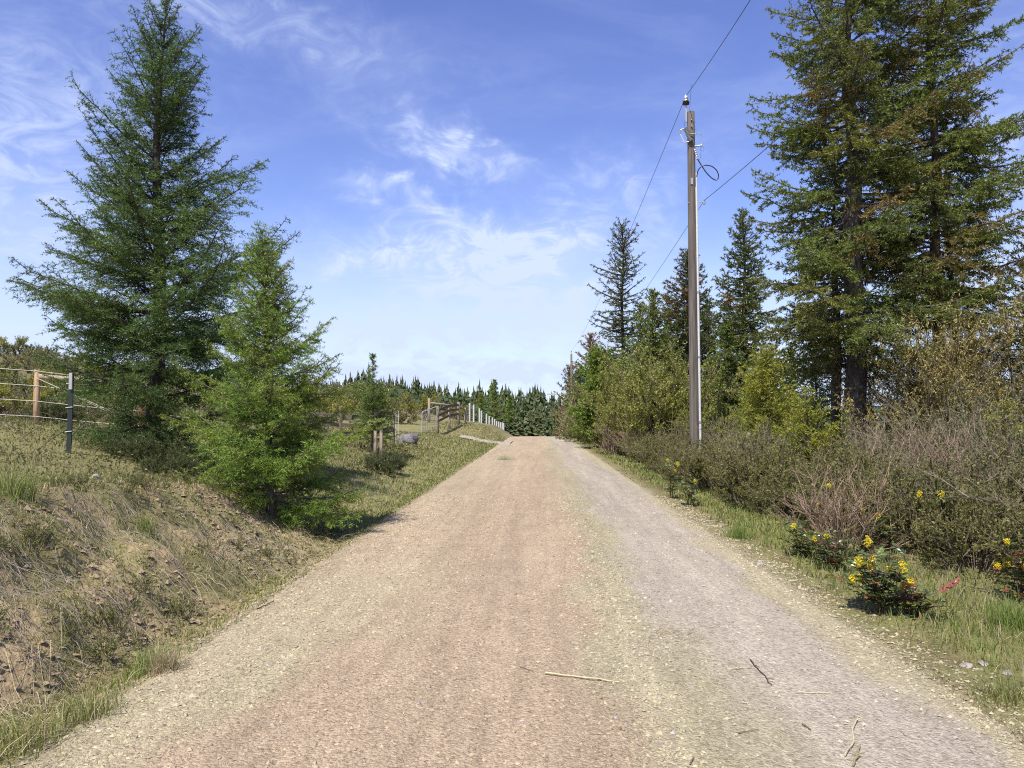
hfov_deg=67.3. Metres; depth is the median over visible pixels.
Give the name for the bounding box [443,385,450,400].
conifer
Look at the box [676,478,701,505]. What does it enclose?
flowering bush
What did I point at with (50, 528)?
shrub
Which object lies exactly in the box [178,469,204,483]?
shrub
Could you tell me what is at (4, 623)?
shrub
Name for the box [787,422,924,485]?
bare shrub
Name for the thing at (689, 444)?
leafy shrub
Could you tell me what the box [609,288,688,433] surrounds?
fir tree
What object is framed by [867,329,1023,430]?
catkin shrub
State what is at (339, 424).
rail fence
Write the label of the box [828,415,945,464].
bare shrub
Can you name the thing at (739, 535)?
grass tuft
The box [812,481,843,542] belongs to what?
flowering bush
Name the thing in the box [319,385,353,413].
hill shrub
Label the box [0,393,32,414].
hill shrub
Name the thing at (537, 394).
conifer
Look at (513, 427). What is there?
conifer
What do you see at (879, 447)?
bare shrub
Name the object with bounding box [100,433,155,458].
dark bush
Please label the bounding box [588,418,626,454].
bare shrub
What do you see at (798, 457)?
leafy shrub
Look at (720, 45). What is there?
power line
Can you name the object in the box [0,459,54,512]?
grass tuft
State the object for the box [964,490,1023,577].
leafy shrub
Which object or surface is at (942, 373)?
catkin shrub
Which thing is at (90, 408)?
hill shrub
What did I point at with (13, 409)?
hill shrub
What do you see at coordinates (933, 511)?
flowering bush
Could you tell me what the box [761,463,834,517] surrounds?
leafy shrub
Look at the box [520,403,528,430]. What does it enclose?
conifer
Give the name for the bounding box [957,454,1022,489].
leafy shrub
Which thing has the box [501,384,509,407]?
conifer
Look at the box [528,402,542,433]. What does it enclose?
conifer
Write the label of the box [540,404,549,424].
conifer
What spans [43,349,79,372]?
hill shrub
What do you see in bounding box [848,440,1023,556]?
leafy shrub
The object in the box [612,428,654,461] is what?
leafy shrub
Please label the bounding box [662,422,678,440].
bare shrub
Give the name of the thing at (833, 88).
power line
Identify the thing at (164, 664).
grass tuft
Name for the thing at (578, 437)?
leafy shrub
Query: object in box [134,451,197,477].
dark bush
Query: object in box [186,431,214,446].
shrub
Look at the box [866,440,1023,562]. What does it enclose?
leafy shrub
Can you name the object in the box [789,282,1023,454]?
catkin shrub
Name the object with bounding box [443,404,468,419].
hill shrub
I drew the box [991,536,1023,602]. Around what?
flowering bush
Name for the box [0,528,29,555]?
shrub
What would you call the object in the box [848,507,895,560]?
flowering bush
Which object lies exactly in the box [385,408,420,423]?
hill shrub
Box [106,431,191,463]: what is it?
dark bush
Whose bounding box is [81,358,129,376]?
hill shrub
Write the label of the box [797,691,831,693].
straw stalk
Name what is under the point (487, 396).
conifer
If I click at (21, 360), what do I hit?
hill shrub
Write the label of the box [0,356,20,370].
hill shrub
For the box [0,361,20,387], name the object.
hill shrub
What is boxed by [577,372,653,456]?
willow shrub
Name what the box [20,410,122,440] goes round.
bramble cane
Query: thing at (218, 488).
shrub
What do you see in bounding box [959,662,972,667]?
stone
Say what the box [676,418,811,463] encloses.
bare shrub
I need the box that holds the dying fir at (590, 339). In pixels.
[563,331,600,409]
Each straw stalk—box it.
[545,671,618,681]
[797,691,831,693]
[844,715,862,755]
[848,744,864,765]
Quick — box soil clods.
[0,479,397,721]
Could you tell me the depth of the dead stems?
6.09 m
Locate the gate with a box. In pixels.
[421,406,436,432]
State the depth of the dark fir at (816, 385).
30.46 m
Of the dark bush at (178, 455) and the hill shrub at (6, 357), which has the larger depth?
the hill shrub at (6, 357)
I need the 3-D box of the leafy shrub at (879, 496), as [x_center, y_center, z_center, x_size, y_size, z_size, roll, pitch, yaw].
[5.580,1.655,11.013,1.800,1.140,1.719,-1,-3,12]
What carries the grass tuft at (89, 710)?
on the ground at (52, 561)
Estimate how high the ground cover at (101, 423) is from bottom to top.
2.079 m
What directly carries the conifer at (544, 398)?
on the ground at (52, 561)
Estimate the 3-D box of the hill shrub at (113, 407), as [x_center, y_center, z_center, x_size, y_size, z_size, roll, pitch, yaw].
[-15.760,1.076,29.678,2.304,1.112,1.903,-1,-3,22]
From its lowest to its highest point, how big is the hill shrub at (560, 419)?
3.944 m
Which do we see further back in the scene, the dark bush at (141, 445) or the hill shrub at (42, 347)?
the hill shrub at (42, 347)
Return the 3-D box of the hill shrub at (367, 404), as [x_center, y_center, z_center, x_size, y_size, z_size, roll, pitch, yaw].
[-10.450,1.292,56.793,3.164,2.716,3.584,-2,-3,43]
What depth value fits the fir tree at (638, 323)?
43.91 m
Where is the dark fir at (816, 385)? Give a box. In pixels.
[786,348,843,435]
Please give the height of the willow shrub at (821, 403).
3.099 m
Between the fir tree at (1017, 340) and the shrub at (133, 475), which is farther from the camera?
the fir tree at (1017, 340)
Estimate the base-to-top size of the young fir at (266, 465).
4.524 m
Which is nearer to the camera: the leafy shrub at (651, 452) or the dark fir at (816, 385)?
the leafy shrub at (651, 452)
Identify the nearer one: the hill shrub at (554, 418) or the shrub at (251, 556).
the shrub at (251, 556)
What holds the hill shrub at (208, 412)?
on the ground at (52, 561)
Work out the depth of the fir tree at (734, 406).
27.64 m
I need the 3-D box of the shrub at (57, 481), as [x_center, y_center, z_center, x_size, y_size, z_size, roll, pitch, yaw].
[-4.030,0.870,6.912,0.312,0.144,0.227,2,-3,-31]
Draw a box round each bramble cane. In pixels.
[0,411,85,449]
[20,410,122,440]
[41,412,156,447]
[65,401,152,445]
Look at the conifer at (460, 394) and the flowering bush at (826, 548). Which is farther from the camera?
the conifer at (460, 394)
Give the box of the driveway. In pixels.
[460,435,511,444]
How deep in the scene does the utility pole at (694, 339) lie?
23.68 m
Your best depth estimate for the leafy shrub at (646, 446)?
24.33 m
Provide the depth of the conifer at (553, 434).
125.16 m
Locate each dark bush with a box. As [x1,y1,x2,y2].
[20,395,91,423]
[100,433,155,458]
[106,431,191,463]
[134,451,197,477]
[163,444,219,474]
[185,455,246,482]
[357,447,408,475]
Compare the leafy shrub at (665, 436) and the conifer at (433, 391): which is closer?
the leafy shrub at (665, 436)
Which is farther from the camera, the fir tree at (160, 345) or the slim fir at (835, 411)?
the slim fir at (835, 411)
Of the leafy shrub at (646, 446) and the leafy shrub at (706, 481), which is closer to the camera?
the leafy shrub at (706, 481)
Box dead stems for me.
[0,472,1023,767]
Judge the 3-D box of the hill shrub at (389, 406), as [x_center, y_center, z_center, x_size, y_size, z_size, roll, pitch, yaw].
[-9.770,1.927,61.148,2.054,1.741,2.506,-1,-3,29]
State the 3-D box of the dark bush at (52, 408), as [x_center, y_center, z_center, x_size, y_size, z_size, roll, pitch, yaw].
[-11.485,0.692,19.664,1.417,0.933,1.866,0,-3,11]
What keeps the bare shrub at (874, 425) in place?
on the ground at (52, 561)
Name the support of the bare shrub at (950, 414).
on the ground at (52, 561)
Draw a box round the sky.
[0,0,1023,410]
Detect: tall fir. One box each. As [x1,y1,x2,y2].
[733,0,1008,450]
[816,0,1023,354]
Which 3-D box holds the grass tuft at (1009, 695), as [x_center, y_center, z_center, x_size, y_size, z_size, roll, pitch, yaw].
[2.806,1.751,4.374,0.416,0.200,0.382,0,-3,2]
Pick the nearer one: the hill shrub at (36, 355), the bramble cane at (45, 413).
the bramble cane at (45, 413)
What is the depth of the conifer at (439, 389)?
311.60 m
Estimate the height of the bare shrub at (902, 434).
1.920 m
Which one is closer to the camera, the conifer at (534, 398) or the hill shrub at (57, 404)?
the hill shrub at (57, 404)
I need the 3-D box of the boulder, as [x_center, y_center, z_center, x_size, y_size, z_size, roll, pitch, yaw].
[-4.575,2.533,34.116,0.856,0.740,0.899,2,-3,-42]
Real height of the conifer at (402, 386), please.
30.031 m
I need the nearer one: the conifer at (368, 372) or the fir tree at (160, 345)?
the fir tree at (160, 345)
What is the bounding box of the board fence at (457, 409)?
[436,402,459,433]
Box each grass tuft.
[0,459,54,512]
[0,692,93,767]
[37,684,159,731]
[115,643,176,680]
[132,503,160,539]
[135,637,208,679]
[714,521,755,540]
[966,592,1023,636]
[966,672,1023,712]
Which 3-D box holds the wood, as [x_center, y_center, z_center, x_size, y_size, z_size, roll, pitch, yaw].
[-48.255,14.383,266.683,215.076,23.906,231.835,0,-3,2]
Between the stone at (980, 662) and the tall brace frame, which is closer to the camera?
the stone at (980, 662)
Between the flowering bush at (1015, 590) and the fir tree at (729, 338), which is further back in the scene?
the fir tree at (729, 338)
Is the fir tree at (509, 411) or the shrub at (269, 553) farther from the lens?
the fir tree at (509, 411)
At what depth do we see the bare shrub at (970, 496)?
7.80 m
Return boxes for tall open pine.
[584,217,647,362]
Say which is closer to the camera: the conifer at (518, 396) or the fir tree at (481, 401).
the fir tree at (481, 401)
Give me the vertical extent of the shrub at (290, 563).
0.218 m
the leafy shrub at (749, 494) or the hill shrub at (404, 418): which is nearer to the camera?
the leafy shrub at (749, 494)
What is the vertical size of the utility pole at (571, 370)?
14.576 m
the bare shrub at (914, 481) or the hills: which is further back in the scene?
the hills
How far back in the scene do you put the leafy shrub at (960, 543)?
8.50 m
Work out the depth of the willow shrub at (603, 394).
34.30 m
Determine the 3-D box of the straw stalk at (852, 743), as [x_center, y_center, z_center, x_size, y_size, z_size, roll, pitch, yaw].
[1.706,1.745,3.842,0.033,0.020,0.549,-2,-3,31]
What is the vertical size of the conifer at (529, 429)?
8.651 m
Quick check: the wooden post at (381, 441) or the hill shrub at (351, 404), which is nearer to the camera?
the wooden post at (381, 441)
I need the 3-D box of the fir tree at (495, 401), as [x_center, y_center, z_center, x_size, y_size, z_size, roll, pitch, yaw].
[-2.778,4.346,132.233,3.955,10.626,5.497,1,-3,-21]
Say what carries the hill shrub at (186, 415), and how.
on the ground at (52, 561)
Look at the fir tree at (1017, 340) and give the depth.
23.73 m
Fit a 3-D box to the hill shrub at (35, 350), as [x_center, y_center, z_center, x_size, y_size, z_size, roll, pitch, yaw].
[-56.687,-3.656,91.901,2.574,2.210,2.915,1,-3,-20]
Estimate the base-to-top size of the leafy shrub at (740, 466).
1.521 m
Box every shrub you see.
[0,335,28,355]
[0,337,7,353]
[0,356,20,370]
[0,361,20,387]
[0,364,55,394]
[0,382,9,400]
[0,384,59,411]
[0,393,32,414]
[0,402,21,414]
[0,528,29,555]
[0,600,20,634]
[1,351,23,360]
[1,516,69,552]
[3,373,18,391]
[3,403,32,420]
[5,336,37,355]
[8,354,43,366]
[9,375,64,408]
[19,348,43,361]
[20,356,41,373]
[22,369,80,396]
[23,342,44,351]
[23,345,46,354]
[24,344,59,362]
[25,399,89,414]
[30,342,55,353]
[37,352,78,371]
[43,347,60,355]
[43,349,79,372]
[44,473,79,486]
[49,359,89,385]
[52,612,104,639]
[53,392,108,413]
[54,468,106,489]
[77,400,137,415]
[77,416,98,424]
[79,592,164,631]
[79,623,147,662]
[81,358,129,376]
[86,402,125,421]
[109,473,143,493]
[121,572,159,592]
[122,468,161,484]
[136,470,172,493]
[154,428,195,452]
[159,592,212,619]
[164,406,205,424]
[169,469,195,483]
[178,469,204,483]
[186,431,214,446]
[187,535,232,554]
[202,401,229,420]
[202,482,221,490]
[222,534,245,554]
[223,515,236,523]
[237,546,276,563]
[245,494,269,508]
[260,542,292,561]
[280,551,309,568]
[296,392,353,428]
[299,373,325,391]
[302,549,319,557]
[303,519,328,529]
[312,524,345,537]
[313,384,367,427]
[317,527,333,536]
[319,379,346,396]
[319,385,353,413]
[320,381,359,403]
[328,522,344,533]
[338,427,371,445]
[342,383,388,412]
[364,384,395,397]
[366,410,400,427]
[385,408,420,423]
[386,397,402,412]
[391,389,415,410]
[394,404,416,416]
[398,391,442,419]
[414,404,431,414]
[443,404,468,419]
[548,410,571,436]
[552,382,596,443]
[555,410,571,435]
[558,420,597,442]
[561,415,574,435]
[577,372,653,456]
[584,341,687,439]
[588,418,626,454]
[597,341,757,438]
[603,416,655,459]
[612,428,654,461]
[613,430,696,472]
[616,332,741,434]
[622,432,683,467]
[623,434,661,460]
[630,424,672,454]
[633,426,689,465]
[644,445,692,480]
[651,434,735,493]
[658,415,731,446]
[658,439,731,489]
[659,431,740,484]
[659,435,709,455]
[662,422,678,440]
[665,403,750,443]
[668,434,754,461]
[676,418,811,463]
[693,419,756,446]
[699,423,806,502]
[699,434,836,510]
[700,415,755,448]
[701,461,740,496]
[713,422,818,499]
[723,418,832,463]
[729,380,871,445]
[739,462,804,517]
[748,438,828,486]
[753,435,923,533]
[758,443,911,561]
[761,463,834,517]
[768,436,902,522]
[776,413,991,482]
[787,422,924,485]
[787,481,846,520]
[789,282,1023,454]
[792,467,931,547]
[815,282,1020,453]
[815,395,978,484]
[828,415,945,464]
[839,461,931,519]
[844,337,1023,448]
[846,409,982,456]
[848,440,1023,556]
[857,386,1023,484]
[859,420,943,452]
[864,420,965,546]
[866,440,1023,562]
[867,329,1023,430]
[869,254,1023,434]
[872,470,1023,576]
[873,377,1023,458]
[875,443,980,478]
[881,408,1021,494]
[895,385,1023,471]
[912,436,1023,551]
[914,465,1023,515]
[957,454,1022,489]
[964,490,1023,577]
[975,429,1023,476]
[1007,502,1023,563]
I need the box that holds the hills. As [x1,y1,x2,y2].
[820,398,1020,423]
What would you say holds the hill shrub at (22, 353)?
on the ground at (52, 561)
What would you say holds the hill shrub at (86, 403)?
on the ground at (52, 561)
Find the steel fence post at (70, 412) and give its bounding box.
[65,373,73,453]
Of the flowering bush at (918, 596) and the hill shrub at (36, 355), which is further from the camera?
the hill shrub at (36, 355)
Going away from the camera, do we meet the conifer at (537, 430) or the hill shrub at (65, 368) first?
the hill shrub at (65, 368)
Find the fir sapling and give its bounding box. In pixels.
[347,352,400,452]
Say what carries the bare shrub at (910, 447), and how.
on the ground at (52, 561)
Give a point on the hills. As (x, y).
(876, 410)
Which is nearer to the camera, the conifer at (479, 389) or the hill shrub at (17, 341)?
the hill shrub at (17, 341)
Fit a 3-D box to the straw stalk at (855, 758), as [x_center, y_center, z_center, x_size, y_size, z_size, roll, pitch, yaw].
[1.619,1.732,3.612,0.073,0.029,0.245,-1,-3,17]
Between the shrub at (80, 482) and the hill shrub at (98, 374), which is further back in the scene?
the hill shrub at (98, 374)
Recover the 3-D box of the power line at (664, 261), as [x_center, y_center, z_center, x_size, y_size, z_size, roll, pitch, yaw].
[7.394,-3.133,67.743,0.014,1.218,88.101,0,-3,2]
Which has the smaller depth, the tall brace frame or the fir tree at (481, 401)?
the tall brace frame
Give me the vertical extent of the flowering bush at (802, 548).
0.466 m
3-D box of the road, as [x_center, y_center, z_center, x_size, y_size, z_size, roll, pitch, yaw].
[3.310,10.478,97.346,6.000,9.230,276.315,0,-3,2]
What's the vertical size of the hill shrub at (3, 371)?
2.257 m
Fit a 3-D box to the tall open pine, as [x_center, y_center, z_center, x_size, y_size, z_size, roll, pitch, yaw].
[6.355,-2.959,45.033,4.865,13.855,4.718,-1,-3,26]
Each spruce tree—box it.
[654,248,724,429]
[700,206,790,426]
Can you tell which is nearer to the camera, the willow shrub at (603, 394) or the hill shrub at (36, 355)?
the willow shrub at (603, 394)
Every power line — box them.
[573,106,681,348]
[624,204,701,319]
[686,0,749,95]
[705,0,930,199]
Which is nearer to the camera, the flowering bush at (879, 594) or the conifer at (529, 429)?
the flowering bush at (879, 594)
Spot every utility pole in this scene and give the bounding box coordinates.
[570,351,572,404]
[678,85,718,449]
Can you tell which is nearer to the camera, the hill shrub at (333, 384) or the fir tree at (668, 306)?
the fir tree at (668, 306)
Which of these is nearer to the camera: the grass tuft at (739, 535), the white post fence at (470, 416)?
the grass tuft at (739, 535)
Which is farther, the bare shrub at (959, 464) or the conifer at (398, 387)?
the conifer at (398, 387)
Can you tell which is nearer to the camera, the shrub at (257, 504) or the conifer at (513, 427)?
the shrub at (257, 504)
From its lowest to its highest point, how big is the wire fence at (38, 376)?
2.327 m
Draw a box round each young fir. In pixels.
[158,219,385,535]
[713,342,810,449]
[754,385,845,478]
[821,409,872,469]
[973,396,1023,467]
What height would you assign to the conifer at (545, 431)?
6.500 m
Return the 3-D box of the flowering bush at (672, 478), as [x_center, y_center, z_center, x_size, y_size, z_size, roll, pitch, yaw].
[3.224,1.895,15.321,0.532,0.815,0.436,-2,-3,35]
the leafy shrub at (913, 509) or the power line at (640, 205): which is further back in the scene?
the power line at (640, 205)
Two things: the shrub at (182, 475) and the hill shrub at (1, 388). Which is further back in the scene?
the hill shrub at (1, 388)
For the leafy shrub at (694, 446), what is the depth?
18.76 m
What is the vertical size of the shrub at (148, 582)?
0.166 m
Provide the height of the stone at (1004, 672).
0.041 m
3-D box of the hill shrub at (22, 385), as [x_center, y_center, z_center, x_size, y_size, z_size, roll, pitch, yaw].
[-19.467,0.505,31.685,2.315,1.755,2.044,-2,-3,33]
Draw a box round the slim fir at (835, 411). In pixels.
[783,158,883,443]
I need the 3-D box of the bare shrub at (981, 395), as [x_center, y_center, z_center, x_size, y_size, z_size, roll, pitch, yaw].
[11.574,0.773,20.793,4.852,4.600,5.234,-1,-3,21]
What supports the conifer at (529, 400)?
on the ground at (52, 561)
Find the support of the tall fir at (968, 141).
on the ground at (52, 561)
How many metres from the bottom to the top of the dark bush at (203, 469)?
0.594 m
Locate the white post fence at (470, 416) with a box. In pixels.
[466,403,507,429]
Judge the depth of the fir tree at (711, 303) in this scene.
40.71 m
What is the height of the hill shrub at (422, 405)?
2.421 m
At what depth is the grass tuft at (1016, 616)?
6.09 m
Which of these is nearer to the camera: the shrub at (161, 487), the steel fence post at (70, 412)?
the shrub at (161, 487)
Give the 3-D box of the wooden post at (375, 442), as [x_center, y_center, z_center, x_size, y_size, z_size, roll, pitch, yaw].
[-4.394,2.053,24.696,0.110,1.109,0.110,0,-3,2]
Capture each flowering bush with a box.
[661,458,683,497]
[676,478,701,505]
[778,517,839,556]
[803,525,855,570]
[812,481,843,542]
[828,535,914,615]
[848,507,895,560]
[877,575,960,619]
[916,490,953,560]
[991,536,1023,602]
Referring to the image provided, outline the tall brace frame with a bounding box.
[428,398,465,422]
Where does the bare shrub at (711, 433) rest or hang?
on the ground at (52, 561)
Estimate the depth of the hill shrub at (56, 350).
111.52 m
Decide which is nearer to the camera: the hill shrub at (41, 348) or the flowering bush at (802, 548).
the flowering bush at (802, 548)
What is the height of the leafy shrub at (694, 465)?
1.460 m
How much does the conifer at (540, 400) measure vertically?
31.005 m
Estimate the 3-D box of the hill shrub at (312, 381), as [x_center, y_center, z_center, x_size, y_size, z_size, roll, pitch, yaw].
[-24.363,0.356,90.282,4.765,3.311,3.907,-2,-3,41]
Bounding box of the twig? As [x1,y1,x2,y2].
[750,659,773,684]
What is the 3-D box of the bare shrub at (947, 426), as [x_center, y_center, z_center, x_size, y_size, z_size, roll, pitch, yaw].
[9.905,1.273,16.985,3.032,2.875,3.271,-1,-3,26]
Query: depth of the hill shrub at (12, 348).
96.41 m
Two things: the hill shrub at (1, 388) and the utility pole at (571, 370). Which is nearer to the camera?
the hill shrub at (1, 388)
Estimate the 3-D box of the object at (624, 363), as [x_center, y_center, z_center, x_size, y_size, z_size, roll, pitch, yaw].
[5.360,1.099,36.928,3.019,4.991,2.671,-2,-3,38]
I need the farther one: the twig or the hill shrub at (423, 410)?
the hill shrub at (423, 410)
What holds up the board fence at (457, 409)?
on the ground at (52, 561)
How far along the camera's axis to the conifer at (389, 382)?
359.13 m
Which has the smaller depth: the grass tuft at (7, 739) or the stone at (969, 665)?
the grass tuft at (7, 739)
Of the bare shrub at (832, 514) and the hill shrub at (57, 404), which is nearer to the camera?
the bare shrub at (832, 514)
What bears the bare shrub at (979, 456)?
on the ground at (52, 561)
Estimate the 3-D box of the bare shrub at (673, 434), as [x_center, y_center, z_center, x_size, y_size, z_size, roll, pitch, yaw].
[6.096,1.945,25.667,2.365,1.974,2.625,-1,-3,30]
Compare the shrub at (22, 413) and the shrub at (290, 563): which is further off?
the shrub at (22, 413)
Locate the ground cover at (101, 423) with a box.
[0,412,432,490]
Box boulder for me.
[396,433,418,444]
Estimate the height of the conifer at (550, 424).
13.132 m
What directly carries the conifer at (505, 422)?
on the ground at (52, 561)
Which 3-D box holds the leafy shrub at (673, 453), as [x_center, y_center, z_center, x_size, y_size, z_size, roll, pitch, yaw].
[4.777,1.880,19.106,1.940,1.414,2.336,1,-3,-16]
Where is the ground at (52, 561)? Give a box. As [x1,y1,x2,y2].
[0,355,1023,767]
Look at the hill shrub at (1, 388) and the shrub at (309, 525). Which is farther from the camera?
the hill shrub at (1, 388)
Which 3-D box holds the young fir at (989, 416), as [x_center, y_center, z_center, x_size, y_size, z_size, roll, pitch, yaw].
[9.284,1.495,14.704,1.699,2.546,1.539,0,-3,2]
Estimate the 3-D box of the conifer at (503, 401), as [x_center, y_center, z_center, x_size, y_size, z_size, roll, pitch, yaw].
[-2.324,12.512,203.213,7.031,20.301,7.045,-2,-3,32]
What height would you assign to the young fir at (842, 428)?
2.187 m
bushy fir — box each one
[565,341,617,447]
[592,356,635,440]
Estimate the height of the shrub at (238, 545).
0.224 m
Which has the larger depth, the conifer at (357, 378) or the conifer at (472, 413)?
the conifer at (357, 378)
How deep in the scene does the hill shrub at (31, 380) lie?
40.35 m
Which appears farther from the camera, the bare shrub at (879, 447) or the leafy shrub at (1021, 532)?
the bare shrub at (879, 447)
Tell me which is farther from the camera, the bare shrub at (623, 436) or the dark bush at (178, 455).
the bare shrub at (623, 436)
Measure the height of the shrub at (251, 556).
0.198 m
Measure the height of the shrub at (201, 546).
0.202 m
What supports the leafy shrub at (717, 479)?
on the ground at (52, 561)
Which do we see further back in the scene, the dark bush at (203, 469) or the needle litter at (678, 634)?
the dark bush at (203, 469)
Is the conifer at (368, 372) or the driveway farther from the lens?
the conifer at (368, 372)
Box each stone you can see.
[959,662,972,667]
[978,660,987,665]
[1002,670,1012,675]
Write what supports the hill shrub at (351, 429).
on the ground at (52, 561)
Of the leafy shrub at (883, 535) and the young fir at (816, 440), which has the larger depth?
the young fir at (816, 440)
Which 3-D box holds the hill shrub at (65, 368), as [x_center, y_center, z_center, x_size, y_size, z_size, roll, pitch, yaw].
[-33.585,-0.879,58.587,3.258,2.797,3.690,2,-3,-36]
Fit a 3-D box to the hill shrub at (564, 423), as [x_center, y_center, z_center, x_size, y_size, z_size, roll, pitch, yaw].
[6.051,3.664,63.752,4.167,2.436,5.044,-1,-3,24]
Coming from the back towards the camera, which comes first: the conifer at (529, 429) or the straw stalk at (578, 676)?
the conifer at (529, 429)
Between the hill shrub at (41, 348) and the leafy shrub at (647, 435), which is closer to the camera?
the leafy shrub at (647, 435)
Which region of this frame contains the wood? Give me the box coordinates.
[330,389,564,435]
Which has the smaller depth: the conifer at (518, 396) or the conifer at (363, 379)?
the conifer at (363, 379)
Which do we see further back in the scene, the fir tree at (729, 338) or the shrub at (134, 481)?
the fir tree at (729, 338)
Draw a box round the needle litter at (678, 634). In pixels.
[621,622,731,654]
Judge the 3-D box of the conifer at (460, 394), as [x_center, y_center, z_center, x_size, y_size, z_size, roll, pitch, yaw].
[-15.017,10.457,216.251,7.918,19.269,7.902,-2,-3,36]
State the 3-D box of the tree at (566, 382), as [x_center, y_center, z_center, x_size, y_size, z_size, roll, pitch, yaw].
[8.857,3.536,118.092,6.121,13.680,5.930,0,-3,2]
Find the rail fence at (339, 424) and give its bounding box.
[272,405,394,447]
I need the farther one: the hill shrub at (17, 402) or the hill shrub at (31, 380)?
the hill shrub at (31, 380)
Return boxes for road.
[22,436,1023,767]
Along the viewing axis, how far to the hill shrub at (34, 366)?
70.11 m
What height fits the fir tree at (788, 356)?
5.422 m
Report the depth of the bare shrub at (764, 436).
16.91 m
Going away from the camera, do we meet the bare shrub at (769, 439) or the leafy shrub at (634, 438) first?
the bare shrub at (769, 439)
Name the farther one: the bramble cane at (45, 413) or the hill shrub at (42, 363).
the hill shrub at (42, 363)
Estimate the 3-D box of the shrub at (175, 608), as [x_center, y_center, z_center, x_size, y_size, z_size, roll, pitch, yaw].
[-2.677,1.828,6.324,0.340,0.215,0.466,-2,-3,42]
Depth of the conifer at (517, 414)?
159.51 m
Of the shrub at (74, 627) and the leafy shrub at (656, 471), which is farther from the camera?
the leafy shrub at (656, 471)
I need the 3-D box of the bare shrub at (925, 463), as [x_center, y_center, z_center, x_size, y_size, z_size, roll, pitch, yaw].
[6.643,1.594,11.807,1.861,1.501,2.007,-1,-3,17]
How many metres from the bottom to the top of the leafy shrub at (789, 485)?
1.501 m
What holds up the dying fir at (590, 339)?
on the ground at (52, 561)
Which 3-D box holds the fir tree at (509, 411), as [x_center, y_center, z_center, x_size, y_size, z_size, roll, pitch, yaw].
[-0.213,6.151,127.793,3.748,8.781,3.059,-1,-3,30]
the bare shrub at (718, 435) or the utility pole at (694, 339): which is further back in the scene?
the utility pole at (694, 339)
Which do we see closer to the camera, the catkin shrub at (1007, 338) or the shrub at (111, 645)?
the shrub at (111, 645)
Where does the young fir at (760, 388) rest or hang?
on the ground at (52, 561)
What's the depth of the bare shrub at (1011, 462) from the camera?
9.77 m
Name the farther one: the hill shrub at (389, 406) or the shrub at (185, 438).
the hill shrub at (389, 406)
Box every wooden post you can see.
[373,431,376,455]
[379,430,382,456]
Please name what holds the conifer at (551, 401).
on the ground at (52, 561)
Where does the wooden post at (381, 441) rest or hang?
on the ground at (52, 561)
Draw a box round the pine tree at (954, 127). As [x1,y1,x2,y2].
[937,117,1012,361]
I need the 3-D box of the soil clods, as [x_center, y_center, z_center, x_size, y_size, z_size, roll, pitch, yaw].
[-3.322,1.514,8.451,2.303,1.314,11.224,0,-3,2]
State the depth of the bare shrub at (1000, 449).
13.50 m
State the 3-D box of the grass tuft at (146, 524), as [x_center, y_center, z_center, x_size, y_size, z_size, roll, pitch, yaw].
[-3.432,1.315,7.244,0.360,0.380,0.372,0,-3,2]
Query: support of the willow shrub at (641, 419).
on the ground at (52, 561)
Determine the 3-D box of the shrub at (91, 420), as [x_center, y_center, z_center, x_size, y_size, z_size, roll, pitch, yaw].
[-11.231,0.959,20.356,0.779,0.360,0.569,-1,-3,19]
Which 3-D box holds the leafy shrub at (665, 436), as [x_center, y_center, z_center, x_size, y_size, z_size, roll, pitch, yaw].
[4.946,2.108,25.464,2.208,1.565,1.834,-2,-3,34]
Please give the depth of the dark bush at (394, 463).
20.25 m
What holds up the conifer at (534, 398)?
on the ground at (52, 561)
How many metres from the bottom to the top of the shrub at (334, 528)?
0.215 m
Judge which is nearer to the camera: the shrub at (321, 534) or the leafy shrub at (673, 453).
the shrub at (321, 534)
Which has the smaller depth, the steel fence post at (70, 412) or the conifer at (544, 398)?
the steel fence post at (70, 412)
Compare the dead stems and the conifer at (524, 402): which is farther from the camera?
the conifer at (524, 402)
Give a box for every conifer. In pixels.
[354,372,360,389]
[360,369,365,390]
[366,362,370,385]
[387,374,391,388]
[396,383,402,402]
[400,375,406,391]
[412,376,419,399]
[431,382,435,395]
[437,384,443,402]
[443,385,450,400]
[456,387,467,411]
[468,401,480,421]
[476,380,481,397]
[486,382,495,400]
[496,405,502,422]
[500,394,506,413]
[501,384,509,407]
[501,417,509,432]
[508,414,523,436]
[511,404,524,433]
[514,416,524,436]
[516,389,521,405]
[520,397,531,416]
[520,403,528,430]
[524,417,537,435]
[526,390,537,417]
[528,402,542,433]
[532,386,537,405]
[534,420,541,435]
[535,385,538,404]
[537,388,544,410]
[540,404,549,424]
[540,421,551,435]
[542,389,547,408]
[547,416,554,436]
[549,392,555,407]
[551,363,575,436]
[552,424,558,436]
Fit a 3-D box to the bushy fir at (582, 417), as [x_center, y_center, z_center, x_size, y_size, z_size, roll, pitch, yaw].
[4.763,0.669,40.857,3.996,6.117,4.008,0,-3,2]
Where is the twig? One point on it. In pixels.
(756, 666)
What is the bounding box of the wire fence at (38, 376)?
[0,368,261,433]
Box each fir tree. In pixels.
[2,0,324,451]
[471,393,488,422]
[484,378,505,426]
[501,396,516,434]
[555,369,588,441]
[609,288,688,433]
[617,302,648,373]
[643,293,684,361]
[684,295,732,381]
[701,317,753,428]
[728,367,792,432]
[769,346,813,414]
[979,228,1023,424]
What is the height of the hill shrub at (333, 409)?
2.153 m
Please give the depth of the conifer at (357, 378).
334.90 m
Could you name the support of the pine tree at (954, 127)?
on the ground at (52, 561)

